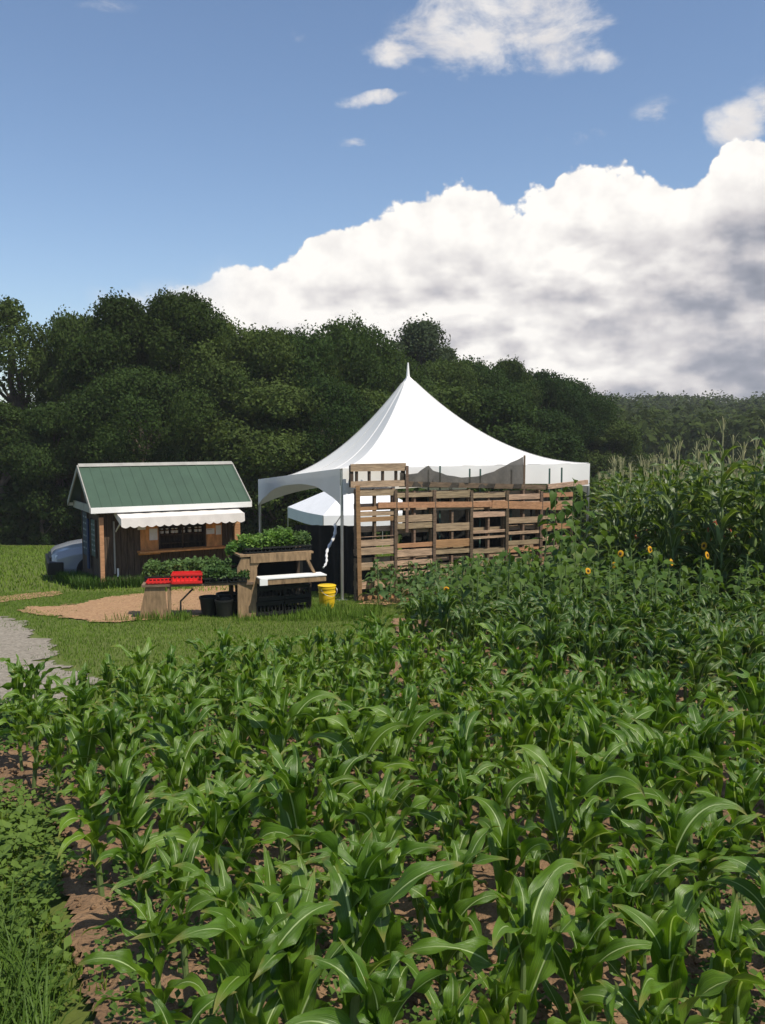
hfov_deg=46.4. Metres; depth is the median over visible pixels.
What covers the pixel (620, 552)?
sunflower plant
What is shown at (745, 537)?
tall corn plant
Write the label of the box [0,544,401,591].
field grass
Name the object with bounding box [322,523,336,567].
hanging strap
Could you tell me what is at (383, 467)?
pallet
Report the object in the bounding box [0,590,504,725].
lawn grass
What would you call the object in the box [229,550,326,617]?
stepped bench
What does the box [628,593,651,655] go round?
leafy corn plant
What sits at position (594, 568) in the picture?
sunflower plant
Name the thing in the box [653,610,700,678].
leafy corn plant
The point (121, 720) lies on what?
young corn plant
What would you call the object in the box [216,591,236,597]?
plant pot
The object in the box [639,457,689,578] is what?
tall corn plant
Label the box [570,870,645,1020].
young corn plant
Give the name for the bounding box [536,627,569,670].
leafy corn plant
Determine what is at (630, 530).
tall corn plant
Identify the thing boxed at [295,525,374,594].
shade cloth
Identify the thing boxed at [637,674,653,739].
young corn plant
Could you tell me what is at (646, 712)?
young corn plant
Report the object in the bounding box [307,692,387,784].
young corn plant
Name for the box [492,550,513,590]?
sunflower plant
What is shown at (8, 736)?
verge weeds
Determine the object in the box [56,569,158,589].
weedy grass
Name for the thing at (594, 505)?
tall corn plant
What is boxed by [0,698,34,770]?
young corn plant
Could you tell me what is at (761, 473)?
tall corn plant
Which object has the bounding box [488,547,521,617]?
sunflower plant
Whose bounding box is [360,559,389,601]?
bean plant
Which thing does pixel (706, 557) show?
sunflower plant
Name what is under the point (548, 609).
leafy corn plant
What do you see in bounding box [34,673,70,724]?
young corn plant
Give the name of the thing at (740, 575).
sunflower plant
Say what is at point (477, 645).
young corn plant
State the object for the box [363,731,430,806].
young corn plant
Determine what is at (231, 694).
young corn plant
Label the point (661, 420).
wood
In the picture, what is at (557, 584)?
sunflower plant
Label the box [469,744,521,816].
young corn plant
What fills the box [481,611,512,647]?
leafy corn plant
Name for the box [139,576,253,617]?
plant table
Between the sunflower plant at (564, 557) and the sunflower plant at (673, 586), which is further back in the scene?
the sunflower plant at (564, 557)
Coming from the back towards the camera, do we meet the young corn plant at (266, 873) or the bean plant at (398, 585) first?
the bean plant at (398, 585)
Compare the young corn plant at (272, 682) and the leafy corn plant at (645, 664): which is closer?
the young corn plant at (272, 682)
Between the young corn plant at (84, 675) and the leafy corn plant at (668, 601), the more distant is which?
the leafy corn plant at (668, 601)
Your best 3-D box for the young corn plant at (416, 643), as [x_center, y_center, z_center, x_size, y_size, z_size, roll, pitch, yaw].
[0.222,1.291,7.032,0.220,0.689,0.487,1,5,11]
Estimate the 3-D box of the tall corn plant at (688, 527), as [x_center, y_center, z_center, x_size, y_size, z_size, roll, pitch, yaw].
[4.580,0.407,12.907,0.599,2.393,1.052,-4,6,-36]
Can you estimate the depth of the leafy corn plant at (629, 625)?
8.07 m
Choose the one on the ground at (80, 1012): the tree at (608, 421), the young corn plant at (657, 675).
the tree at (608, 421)
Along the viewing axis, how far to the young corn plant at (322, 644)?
7.93 m
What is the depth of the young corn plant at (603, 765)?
3.53 m
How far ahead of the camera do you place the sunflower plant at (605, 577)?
10.89 m
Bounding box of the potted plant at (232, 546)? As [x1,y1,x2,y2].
[225,540,244,563]
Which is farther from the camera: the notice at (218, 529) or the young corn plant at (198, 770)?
the notice at (218, 529)
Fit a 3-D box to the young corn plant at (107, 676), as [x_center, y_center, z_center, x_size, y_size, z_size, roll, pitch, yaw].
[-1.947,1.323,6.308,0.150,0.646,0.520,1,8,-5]
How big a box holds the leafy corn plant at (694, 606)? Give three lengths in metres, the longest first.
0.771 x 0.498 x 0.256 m
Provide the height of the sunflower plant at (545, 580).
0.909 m
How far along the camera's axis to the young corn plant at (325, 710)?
4.59 m
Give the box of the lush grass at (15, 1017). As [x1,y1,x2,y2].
[0,868,100,1023]
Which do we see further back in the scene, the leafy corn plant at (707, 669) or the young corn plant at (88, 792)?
the leafy corn plant at (707, 669)
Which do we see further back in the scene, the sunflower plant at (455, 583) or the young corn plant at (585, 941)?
the sunflower plant at (455, 583)
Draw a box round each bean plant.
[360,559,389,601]
[365,564,382,598]
[378,571,402,606]
[381,564,397,593]
[385,568,403,601]
[394,565,412,595]
[397,561,419,595]
[400,569,424,601]
[401,562,423,596]
[407,573,426,602]
[412,564,424,595]
[419,559,440,593]
[420,580,432,613]
[423,564,437,603]
[424,569,441,597]
[428,563,446,592]
[429,574,443,597]
[441,562,453,581]
[446,568,463,610]
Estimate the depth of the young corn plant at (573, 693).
5.62 m
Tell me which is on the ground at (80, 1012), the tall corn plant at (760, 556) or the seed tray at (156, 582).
the tall corn plant at (760, 556)
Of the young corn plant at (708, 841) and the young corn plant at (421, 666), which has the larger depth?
the young corn plant at (421, 666)
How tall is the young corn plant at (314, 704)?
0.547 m
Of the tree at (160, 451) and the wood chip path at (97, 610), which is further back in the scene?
the tree at (160, 451)
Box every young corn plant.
[0,654,27,729]
[0,656,62,716]
[0,670,57,746]
[0,690,59,748]
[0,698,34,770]
[0,699,69,788]
[26,717,69,802]
[28,685,99,721]
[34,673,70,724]
[45,755,108,860]
[46,666,111,724]
[46,692,97,778]
[50,714,105,769]
[51,701,139,821]
[56,704,107,826]
[56,765,138,896]
[76,660,91,690]
[76,705,145,788]
[77,886,225,1023]
[79,676,105,747]
[89,747,181,888]
[95,653,116,713]
[95,674,149,759]
[95,818,182,926]
[98,662,146,700]
[98,690,178,776]
[98,712,166,774]
[106,664,168,742]
[107,665,136,703]
[109,660,165,732]
[109,829,244,978]
[110,636,166,705]
[115,735,161,846]
[122,695,218,821]
[130,689,172,797]
[130,704,203,768]
[130,884,340,1023]
[132,991,235,1023]
[140,728,214,853]
[140,781,276,909]
[145,792,206,912]
[146,767,275,874]
[148,663,200,716]
[148,678,231,732]
[148,743,249,856]
[149,663,163,694]
[150,642,197,713]
[168,703,221,786]
[171,849,250,1023]
[172,672,214,748]
[175,647,242,724]
[176,658,213,698]
[180,669,207,706]
[183,637,236,685]
[183,778,299,944]
[192,723,227,797]
[197,644,245,690]
[198,764,280,883]
[199,701,243,757]
[200,678,227,744]
[203,621,237,689]
[208,675,234,730]
[210,661,272,726]
[211,702,298,776]
[212,733,260,780]
[213,865,355,1023]
[217,717,253,821]
[221,632,276,674]
[222,680,234,733]
[222,844,324,1001]
[229,673,265,751]
[233,638,263,690]
[234,682,346,786]
[235,632,285,694]
[239,742,324,875]
[242,754,275,816]
[245,649,262,708]
[245,682,292,757]
[248,663,296,773]
[249,693,287,745]
[249,752,322,878]
[251,679,296,722]
[262,651,283,681]
[266,656,317,706]
[269,635,302,707]
[269,641,290,663]
[270,754,357,857]
[272,634,306,675]
[275,852,330,970]
[276,821,425,922]
[281,663,329,729]
[281,686,372,786]
[285,938,461,1023]
[286,707,319,766]
[286,831,463,1023]
[287,686,337,754]
[288,653,307,687]
[288,664,310,704]
[289,628,329,665]
[289,649,333,705]
[291,774,362,915]
[292,669,323,742]
[297,821,441,1023]
[300,654,335,679]
[303,651,347,701]
[303,734,377,825]
[306,670,363,715]
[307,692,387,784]
[308,714,419,830]
[310,793,399,850]
[311,626,328,685]
[313,723,333,762]
[318,648,357,682]
[321,662,361,695]
[323,766,457,884]
[326,630,343,673]
[328,647,367,669]
[328,691,399,802]
[333,664,383,776]
[334,772,441,859]
[337,660,369,670]
[338,626,354,663]
[338,627,369,684]
[339,665,382,699]
[340,620,383,662]
[340,683,364,722]
[342,637,365,687]
[348,610,399,653]
[353,622,401,698]
[353,626,409,694]
[354,701,450,821]
[357,666,389,704]
[361,675,396,754]
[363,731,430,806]
[365,758,478,842]
[367,653,389,697]
[372,627,391,676]
[373,692,433,778]
[380,632,391,677]
[381,624,428,671]
[382,677,402,705]
[385,682,425,776]
[387,830,476,935]
[388,646,420,702]
[389,617,415,660]
[390,865,503,1004]
[394,630,439,656]
[394,632,425,683]
[396,673,448,743]
[404,858,594,1023]
[406,757,520,896]
[409,701,432,757]
[410,731,452,809]
[411,673,466,721]
[413,755,463,850]
[414,936,526,1023]
[416,646,430,687]
[416,650,441,693]
[418,670,441,724]
[419,639,480,713]
[422,627,445,670]
[422,665,463,709]
[423,682,485,762]
[423,793,487,884]
[424,826,508,986]
[426,965,487,1023]
[430,706,448,769]
[432,713,498,792]
[433,649,492,713]
[436,690,501,785]
[436,695,468,718]
[439,709,509,847]
[440,635,462,663]
[445,663,508,706]
[446,639,489,696]
[456,764,545,856]
[463,678,534,777]
[464,685,499,737]
[466,796,553,960]
[468,634,486,686]
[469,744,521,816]
[473,655,512,729]
[474,616,537,676]
[474,713,522,818]
[476,836,550,937]
[477,668,532,739]
[478,683,558,803]
[486,748,577,837]
[488,673,595,801]
[489,644,535,711]
[491,668,525,714]
[493,687,524,721]
[504,741,591,848]
[506,698,545,761]
[506,739,648,943]
[507,898,651,1022]
[522,643,570,688]
[523,673,534,700]
[525,646,556,716]
[525,739,670,879]
[531,689,577,747]
[536,705,578,809]
[540,683,574,750]
[546,795,616,903]
[550,850,706,988]
[551,674,580,723]
[551,695,620,820]
[552,669,597,739]
[557,651,612,705]
[559,684,622,774]
[565,700,656,826]
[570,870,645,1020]
[571,875,764,1023]
[572,682,622,754]
[573,980,675,1023]
[574,842,700,999]
[581,973,726,1023]
[589,784,755,930]
[590,659,635,699]
[592,763,667,893]
[595,695,678,761]
[596,667,639,750]
[599,723,697,857]
[606,751,634,789]
[611,715,727,850]
[612,688,640,717]
[613,679,625,714]
[624,665,701,708]
[628,672,649,726]
[632,667,686,758]
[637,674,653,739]
[641,664,723,745]
[645,727,713,807]
[645,823,764,954]
[663,728,704,844]
[674,715,704,734]
[678,705,764,796]
[679,678,738,732]
[680,702,734,730]
[685,710,761,796]
[687,812,764,934]
[690,769,764,896]
[694,894,759,1023]
[696,887,764,1023]
[700,698,764,769]
[708,856,764,961]
[708,861,764,934]
[709,668,764,783]
[716,688,738,735]
[716,758,764,902]
[720,760,764,868]
[728,736,764,756]
[756,871,764,988]
[757,725,764,795]
[757,846,764,853]
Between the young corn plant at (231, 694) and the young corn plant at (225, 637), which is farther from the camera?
the young corn plant at (225, 637)
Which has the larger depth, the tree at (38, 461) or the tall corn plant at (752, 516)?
the tree at (38, 461)
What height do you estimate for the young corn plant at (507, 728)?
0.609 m
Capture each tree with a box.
[0,294,65,479]
[0,397,65,544]
[0,400,92,544]
[14,304,129,489]
[18,473,67,544]
[54,361,205,463]
[55,287,164,477]
[67,455,119,533]
[129,285,233,441]
[148,441,194,461]
[154,356,276,524]
[175,317,306,524]
[193,312,238,347]
[195,380,332,537]
[218,320,349,516]
[249,371,375,533]
[306,335,366,437]
[314,310,398,395]
[331,386,405,531]
[352,342,437,400]
[389,313,457,370]
[389,380,483,423]
[413,353,495,432]
[454,354,535,438]
[458,386,570,460]
[491,355,544,410]
[505,368,604,453]
[507,407,586,462]
[551,370,622,477]
[574,420,651,478]
[586,403,625,503]
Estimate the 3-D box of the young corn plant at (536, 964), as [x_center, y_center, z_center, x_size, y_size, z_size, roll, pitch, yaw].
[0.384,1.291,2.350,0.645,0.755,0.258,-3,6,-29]
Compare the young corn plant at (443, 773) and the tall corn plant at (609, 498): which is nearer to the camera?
the young corn plant at (443, 773)
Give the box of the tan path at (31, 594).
[0,591,61,601]
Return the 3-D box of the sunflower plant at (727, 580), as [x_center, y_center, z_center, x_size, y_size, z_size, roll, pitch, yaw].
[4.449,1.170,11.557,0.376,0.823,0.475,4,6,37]
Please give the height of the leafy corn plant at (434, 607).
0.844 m
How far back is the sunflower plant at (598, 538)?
12.44 m
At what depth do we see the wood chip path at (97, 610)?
14.50 m
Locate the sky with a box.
[0,0,764,408]
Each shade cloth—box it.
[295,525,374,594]
[402,497,553,586]
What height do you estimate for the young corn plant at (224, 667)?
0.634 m
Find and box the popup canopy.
[287,492,401,554]
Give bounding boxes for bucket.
[318,583,336,607]
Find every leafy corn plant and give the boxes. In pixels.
[394,592,431,637]
[401,591,444,647]
[401,597,424,645]
[414,590,458,647]
[414,603,452,659]
[418,581,461,651]
[431,611,472,648]
[436,592,459,669]
[450,605,479,661]
[450,605,486,648]
[453,601,477,656]
[456,601,490,651]
[468,602,501,656]
[470,618,492,664]
[473,598,492,616]
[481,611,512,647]
[483,619,523,672]
[485,601,515,622]
[487,598,516,622]
[488,615,537,680]
[490,595,540,660]
[490,610,516,669]
[492,629,537,671]
[498,594,525,623]
[500,603,548,664]
[509,594,551,657]
[517,587,538,638]
[518,633,553,677]
[524,591,572,615]
[525,617,576,681]
[526,608,549,650]
[528,595,568,670]
[528,618,564,679]
[534,593,581,622]
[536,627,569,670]
[551,616,579,671]
[553,619,583,688]
[559,618,600,671]
[562,601,619,635]
[565,587,594,665]
[566,595,598,607]
[566,602,596,668]
[576,623,612,689]
[579,606,604,632]
[581,622,628,688]
[583,601,639,666]
[591,594,642,665]
[599,624,635,676]
[603,624,643,685]
[605,592,630,618]
[610,601,632,620]
[612,637,641,698]
[614,610,645,681]
[618,601,664,661]
[618,645,668,699]
[619,618,674,671]
[626,587,657,647]
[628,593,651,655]
[629,617,662,651]
[636,624,688,670]
[636,630,672,677]
[639,594,669,637]
[639,619,680,674]
[650,615,669,634]
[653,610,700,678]
[655,639,699,681]
[656,597,685,618]
[657,587,685,624]
[657,620,714,699]
[663,602,684,662]
[664,630,715,691]
[667,643,731,709]
[667,647,726,711]
[675,610,694,661]
[677,588,692,640]
[681,606,712,645]
[681,624,698,671]
[682,593,727,623]
[684,605,707,629]
[686,597,702,633]
[697,617,720,691]
[699,591,764,619]
[699,603,729,621]
[701,606,733,676]
[701,622,747,696]
[704,609,737,673]
[706,620,751,692]
[708,620,764,681]
[713,644,764,715]
[724,616,750,684]
[725,595,758,615]
[728,622,748,671]
[728,657,764,683]
[729,607,755,651]
[732,611,764,629]
[733,659,764,708]
[736,591,764,616]
[736,611,764,652]
[739,620,764,710]
[740,599,764,616]
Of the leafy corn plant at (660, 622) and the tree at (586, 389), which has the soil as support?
the leafy corn plant at (660, 622)
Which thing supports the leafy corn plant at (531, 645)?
on the soil
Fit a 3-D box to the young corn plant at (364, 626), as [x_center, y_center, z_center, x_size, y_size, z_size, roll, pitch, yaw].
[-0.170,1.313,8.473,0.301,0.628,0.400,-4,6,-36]
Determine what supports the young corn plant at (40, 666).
on the soil
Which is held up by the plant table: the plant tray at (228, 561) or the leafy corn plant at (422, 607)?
the plant tray at (228, 561)
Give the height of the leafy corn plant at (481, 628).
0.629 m
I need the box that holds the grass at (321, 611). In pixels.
[105,600,383,621]
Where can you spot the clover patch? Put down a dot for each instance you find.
(25, 837)
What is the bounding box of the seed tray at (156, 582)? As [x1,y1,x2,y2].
[146,578,171,584]
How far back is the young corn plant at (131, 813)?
3.79 m
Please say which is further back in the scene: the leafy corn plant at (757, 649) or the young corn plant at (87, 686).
the leafy corn plant at (757, 649)
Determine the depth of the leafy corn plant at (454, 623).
8.89 m
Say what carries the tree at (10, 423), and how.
on the ground at (80, 1012)
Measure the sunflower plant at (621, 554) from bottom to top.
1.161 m
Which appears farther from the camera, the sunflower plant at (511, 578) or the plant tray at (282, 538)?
the plant tray at (282, 538)
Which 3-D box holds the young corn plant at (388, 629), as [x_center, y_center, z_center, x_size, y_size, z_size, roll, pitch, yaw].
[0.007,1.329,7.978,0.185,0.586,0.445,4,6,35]
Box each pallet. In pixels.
[349,463,405,487]
[354,488,394,555]
[354,556,394,600]
[394,490,432,556]
[394,555,432,596]
[436,489,470,553]
[436,554,469,590]
[469,491,505,553]
[474,554,504,578]
[505,490,540,552]
[510,552,539,572]
[537,491,572,551]
[542,553,572,577]
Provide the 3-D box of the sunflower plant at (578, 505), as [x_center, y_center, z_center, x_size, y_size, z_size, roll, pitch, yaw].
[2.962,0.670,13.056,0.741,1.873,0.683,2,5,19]
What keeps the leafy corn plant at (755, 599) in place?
on the soil
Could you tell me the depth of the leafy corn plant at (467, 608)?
9.49 m
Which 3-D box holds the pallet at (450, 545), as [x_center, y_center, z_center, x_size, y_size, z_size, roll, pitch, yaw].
[1.259,0.171,16.361,0.751,1.175,0.135,-2,6,-25]
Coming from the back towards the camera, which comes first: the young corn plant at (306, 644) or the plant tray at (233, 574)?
the plant tray at (233, 574)
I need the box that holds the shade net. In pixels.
[399,457,522,487]
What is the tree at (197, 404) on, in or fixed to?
on the ground at (80, 1012)
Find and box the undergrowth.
[0,461,718,544]
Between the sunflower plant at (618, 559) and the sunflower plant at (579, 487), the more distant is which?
the sunflower plant at (579, 487)
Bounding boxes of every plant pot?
[199,594,218,616]
[214,598,232,617]
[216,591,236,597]
[224,598,236,616]
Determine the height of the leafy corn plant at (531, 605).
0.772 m
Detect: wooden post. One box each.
[356,485,361,600]
[394,490,396,598]
[406,466,408,531]
[433,490,435,593]
[470,491,472,565]
[505,491,508,560]
[523,455,525,493]
[539,491,542,565]
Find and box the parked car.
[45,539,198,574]
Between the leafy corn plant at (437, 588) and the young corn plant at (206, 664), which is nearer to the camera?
the young corn plant at (206, 664)
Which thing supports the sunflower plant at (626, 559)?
on the ground at (80, 1012)
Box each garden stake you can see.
[427,487,428,585]
[439,466,440,562]
[479,469,480,547]
[510,489,511,553]
[547,468,549,552]
[560,468,562,540]
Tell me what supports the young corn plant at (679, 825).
on the soil
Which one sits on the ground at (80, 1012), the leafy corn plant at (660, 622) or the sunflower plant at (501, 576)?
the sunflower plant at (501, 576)
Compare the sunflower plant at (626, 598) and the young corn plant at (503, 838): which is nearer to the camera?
the young corn plant at (503, 838)
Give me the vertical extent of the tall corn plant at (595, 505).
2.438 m
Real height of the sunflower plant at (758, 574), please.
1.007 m
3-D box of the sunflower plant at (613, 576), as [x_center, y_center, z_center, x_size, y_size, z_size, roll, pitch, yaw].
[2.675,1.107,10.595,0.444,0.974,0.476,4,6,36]
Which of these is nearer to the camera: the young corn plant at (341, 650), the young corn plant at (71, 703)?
the young corn plant at (71, 703)
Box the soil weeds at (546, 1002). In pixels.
[38,678,764,1023]
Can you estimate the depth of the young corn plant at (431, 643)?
7.83 m
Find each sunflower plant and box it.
[420,561,462,648]
[441,556,480,643]
[449,565,467,614]
[453,559,471,601]
[455,553,489,633]
[455,558,494,616]
[457,560,489,617]
[458,575,470,610]
[459,558,494,636]
[465,557,489,601]
[474,567,487,603]
[477,580,493,636]
[478,569,503,598]
[479,558,499,592]
[482,568,501,633]
[483,555,506,598]
[485,556,506,599]
[485,566,506,644]
[487,555,506,597]
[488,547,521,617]
[490,560,514,596]
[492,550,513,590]
[499,574,517,599]
[503,567,528,604]
[505,564,522,595]
[508,562,536,601]
[512,552,539,597]
[512,558,530,588]
[519,513,559,587]
[519,567,541,590]
[520,545,535,572]
[522,547,541,592]
[522,555,538,589]
[525,572,540,598]
[532,562,551,620]
[534,489,572,583]
[534,567,554,595]
[539,566,554,599]
[541,558,569,585]
[541,561,570,601]
[542,553,578,593]
[543,478,593,586]
[543,554,570,596]
[544,506,583,593]
[549,551,579,595]
[549,559,579,595]
[550,544,569,587]
[553,580,565,622]
[560,523,607,602]
[566,588,583,614]
[567,494,601,589]
[568,565,584,595]
[569,573,592,596]
[570,569,594,606]
[573,511,613,602]
[582,568,592,598]
[584,561,604,603]
[584,561,607,599]
[586,571,600,610]
[588,580,602,606]
[589,521,629,596]
[589,550,611,596]
[590,570,626,637]
[594,559,624,607]
[594,565,618,620]
[595,573,624,611]
[597,562,622,595]
[597,569,629,634]
[598,549,622,590]
[606,557,631,599]
[606,560,628,600]
[611,541,627,580]
[615,547,650,625]
[615,550,627,601]
[620,561,658,647]
[624,563,650,629]
[624,570,637,600]
[627,579,650,630]
[628,548,650,596]
[629,559,658,607]
[635,565,684,635]
[636,547,663,596]
[638,546,658,595]
[640,550,675,617]
[642,565,663,615]
[647,571,667,601]
[650,553,677,596]
[657,569,678,603]
[660,559,676,609]
[663,567,690,597]
[674,556,692,594]
[676,565,698,599]
[677,571,688,591]
[681,558,714,623]
[681,583,697,601]
[685,548,697,589]
[689,542,715,595]
[691,566,716,602]
[692,561,717,605]
[694,552,715,597]
[696,569,720,609]
[696,576,717,602]
[699,566,728,613]
[703,582,729,617]
[715,555,742,602]
[718,572,733,609]
[724,564,736,597]
[725,565,750,605]
[725,576,750,613]
[726,553,764,613]
[727,567,760,602]
[731,558,762,599]
[740,558,763,600]
[745,563,764,609]
[746,581,763,594]
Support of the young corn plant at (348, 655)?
on the soil
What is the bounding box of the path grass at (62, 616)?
[1,591,211,675]
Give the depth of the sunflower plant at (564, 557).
11.51 m
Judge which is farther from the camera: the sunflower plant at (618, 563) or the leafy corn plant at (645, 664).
the sunflower plant at (618, 563)
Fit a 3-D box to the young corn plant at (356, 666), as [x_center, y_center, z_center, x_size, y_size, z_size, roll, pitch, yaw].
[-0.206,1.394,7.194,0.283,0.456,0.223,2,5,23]
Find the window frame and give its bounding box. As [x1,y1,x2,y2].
[158,523,206,548]
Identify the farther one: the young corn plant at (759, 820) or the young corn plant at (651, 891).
the young corn plant at (759, 820)
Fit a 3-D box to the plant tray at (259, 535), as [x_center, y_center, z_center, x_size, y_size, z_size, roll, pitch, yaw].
[-2.020,0.454,13.673,0.414,0.276,0.332,-2,5,-24]
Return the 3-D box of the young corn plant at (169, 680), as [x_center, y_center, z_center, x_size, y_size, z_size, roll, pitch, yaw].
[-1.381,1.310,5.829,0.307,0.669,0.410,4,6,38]
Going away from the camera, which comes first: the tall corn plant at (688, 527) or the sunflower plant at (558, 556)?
the sunflower plant at (558, 556)
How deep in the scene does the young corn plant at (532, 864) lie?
3.12 m
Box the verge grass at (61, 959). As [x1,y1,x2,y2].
[0,705,152,1003]
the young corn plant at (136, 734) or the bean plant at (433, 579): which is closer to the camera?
the young corn plant at (136, 734)
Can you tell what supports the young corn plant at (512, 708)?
on the soil
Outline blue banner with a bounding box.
[86,518,89,568]
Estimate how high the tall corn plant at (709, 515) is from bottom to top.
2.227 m
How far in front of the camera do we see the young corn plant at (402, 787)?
3.79 m
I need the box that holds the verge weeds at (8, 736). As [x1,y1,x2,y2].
[0,692,22,751]
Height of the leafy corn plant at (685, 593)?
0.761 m
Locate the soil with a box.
[0,618,764,1023]
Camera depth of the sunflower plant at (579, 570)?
12.31 m
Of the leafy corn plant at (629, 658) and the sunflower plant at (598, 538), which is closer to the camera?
the leafy corn plant at (629, 658)
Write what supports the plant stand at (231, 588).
on the ground at (80, 1012)
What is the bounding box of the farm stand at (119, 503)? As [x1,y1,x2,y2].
[67,461,251,584]
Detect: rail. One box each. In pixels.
[409,481,545,489]
[547,480,587,488]
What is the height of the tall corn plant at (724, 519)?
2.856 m
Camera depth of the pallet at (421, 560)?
16.07 m
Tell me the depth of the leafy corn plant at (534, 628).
7.76 m
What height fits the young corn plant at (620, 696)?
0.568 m
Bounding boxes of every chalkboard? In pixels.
[81,510,87,554]
[90,518,96,558]
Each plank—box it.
[378,501,491,507]
[491,500,561,509]
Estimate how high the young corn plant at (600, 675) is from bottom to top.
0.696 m
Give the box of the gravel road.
[0,616,102,703]
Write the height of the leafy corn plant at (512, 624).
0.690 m
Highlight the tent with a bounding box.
[258,363,589,600]
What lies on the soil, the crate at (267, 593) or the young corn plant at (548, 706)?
the young corn plant at (548, 706)
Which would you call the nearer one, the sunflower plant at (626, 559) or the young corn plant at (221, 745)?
the young corn plant at (221, 745)
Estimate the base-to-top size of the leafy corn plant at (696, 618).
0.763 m
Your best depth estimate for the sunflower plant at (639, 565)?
11.00 m
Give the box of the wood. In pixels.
[590,389,764,471]
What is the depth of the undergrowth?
39.09 m
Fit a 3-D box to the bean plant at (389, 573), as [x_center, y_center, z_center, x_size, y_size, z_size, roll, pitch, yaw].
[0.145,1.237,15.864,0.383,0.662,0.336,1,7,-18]
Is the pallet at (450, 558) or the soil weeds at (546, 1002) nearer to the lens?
the soil weeds at (546, 1002)
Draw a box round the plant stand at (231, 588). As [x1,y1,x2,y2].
[229,564,237,597]
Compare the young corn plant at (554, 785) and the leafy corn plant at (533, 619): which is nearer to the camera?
the young corn plant at (554, 785)
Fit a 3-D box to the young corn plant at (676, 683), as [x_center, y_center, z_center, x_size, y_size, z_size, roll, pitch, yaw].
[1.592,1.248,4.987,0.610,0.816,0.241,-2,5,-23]
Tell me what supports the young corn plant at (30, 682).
on the soil
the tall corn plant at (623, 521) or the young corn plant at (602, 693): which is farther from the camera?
the tall corn plant at (623, 521)
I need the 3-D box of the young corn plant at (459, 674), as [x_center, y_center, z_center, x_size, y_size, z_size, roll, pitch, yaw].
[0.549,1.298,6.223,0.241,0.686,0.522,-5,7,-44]
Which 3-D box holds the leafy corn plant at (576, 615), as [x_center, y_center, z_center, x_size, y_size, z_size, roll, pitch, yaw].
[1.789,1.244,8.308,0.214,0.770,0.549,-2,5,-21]
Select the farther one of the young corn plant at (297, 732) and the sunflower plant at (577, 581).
the sunflower plant at (577, 581)
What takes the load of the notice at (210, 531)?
attached to the farm stand at (119, 503)
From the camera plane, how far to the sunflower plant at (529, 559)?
12.61 m
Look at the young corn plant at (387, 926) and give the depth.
2.55 m
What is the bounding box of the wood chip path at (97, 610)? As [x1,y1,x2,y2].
[18,585,234,621]
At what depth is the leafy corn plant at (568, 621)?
8.12 m
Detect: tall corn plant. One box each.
[578,469,608,556]
[578,472,607,555]
[582,474,607,554]
[583,458,628,564]
[583,471,608,555]
[584,468,633,566]
[584,477,617,549]
[587,474,608,553]
[587,481,634,584]
[589,478,613,556]
[591,491,619,551]
[592,454,641,568]
[593,470,613,576]
[597,456,650,582]
[597,457,635,581]
[597,468,643,549]
[598,459,628,549]
[598,462,662,594]
[603,458,657,596]
[622,466,637,596]
[623,455,684,568]
[623,462,657,575]
[623,468,655,557]
[626,454,657,559]
[628,472,655,555]
[629,453,653,557]
[632,472,654,565]
[638,442,696,593]
[638,452,676,584]
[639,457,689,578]
[641,459,656,568]
[646,439,709,584]
[647,457,688,595]
[653,465,687,575]
[654,446,691,575]
[657,467,696,559]
[667,447,729,598]
[668,444,739,592]
[671,434,741,582]
[672,450,727,584]
[673,460,729,573]
[674,449,756,584]
[676,463,688,576]
[680,440,700,561]
[682,476,730,563]
[685,465,728,574]
[688,416,760,602]
[694,433,757,594]
[705,463,758,567]
[705,466,736,569]
[709,441,762,593]
[709,467,729,589]
[715,449,764,601]
[723,434,764,595]
[724,456,763,588]
[724,460,759,562]
[732,420,764,601]
[732,454,764,608]
[735,448,763,535]
[744,492,763,562]
[745,454,761,555]
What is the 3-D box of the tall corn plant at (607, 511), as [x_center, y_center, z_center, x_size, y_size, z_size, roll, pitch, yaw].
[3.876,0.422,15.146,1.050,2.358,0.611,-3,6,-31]
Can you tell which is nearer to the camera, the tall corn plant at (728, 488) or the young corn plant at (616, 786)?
the young corn plant at (616, 786)
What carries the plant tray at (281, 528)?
on the stepped bench
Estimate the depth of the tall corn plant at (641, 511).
13.11 m
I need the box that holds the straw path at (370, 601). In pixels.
[358,598,408,604]
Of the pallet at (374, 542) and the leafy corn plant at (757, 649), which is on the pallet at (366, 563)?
the pallet at (374, 542)
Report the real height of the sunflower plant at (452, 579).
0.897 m
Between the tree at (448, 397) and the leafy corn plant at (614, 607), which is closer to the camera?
the leafy corn plant at (614, 607)
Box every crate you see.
[171,571,202,583]
[256,600,283,616]
[257,584,284,601]
[257,590,275,610]
[278,598,311,613]
[279,582,310,599]
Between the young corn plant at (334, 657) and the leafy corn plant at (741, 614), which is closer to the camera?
the young corn plant at (334, 657)
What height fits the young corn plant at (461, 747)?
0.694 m
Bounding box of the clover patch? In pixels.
[0,777,79,1020]
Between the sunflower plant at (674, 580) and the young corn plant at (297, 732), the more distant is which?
the sunflower plant at (674, 580)
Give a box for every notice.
[149,528,157,539]
[206,528,214,533]
[216,525,220,534]
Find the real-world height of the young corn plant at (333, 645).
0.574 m
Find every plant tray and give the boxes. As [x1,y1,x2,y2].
[142,558,182,581]
[177,554,215,578]
[201,564,231,582]
[213,557,237,578]
[226,568,249,582]
[236,532,263,549]
[240,534,270,553]
[262,525,293,548]
[264,528,294,552]
[290,530,311,550]
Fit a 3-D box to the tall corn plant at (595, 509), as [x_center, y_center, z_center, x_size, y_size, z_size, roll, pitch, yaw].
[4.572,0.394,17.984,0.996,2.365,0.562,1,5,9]
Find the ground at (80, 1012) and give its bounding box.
[0,452,759,1023]

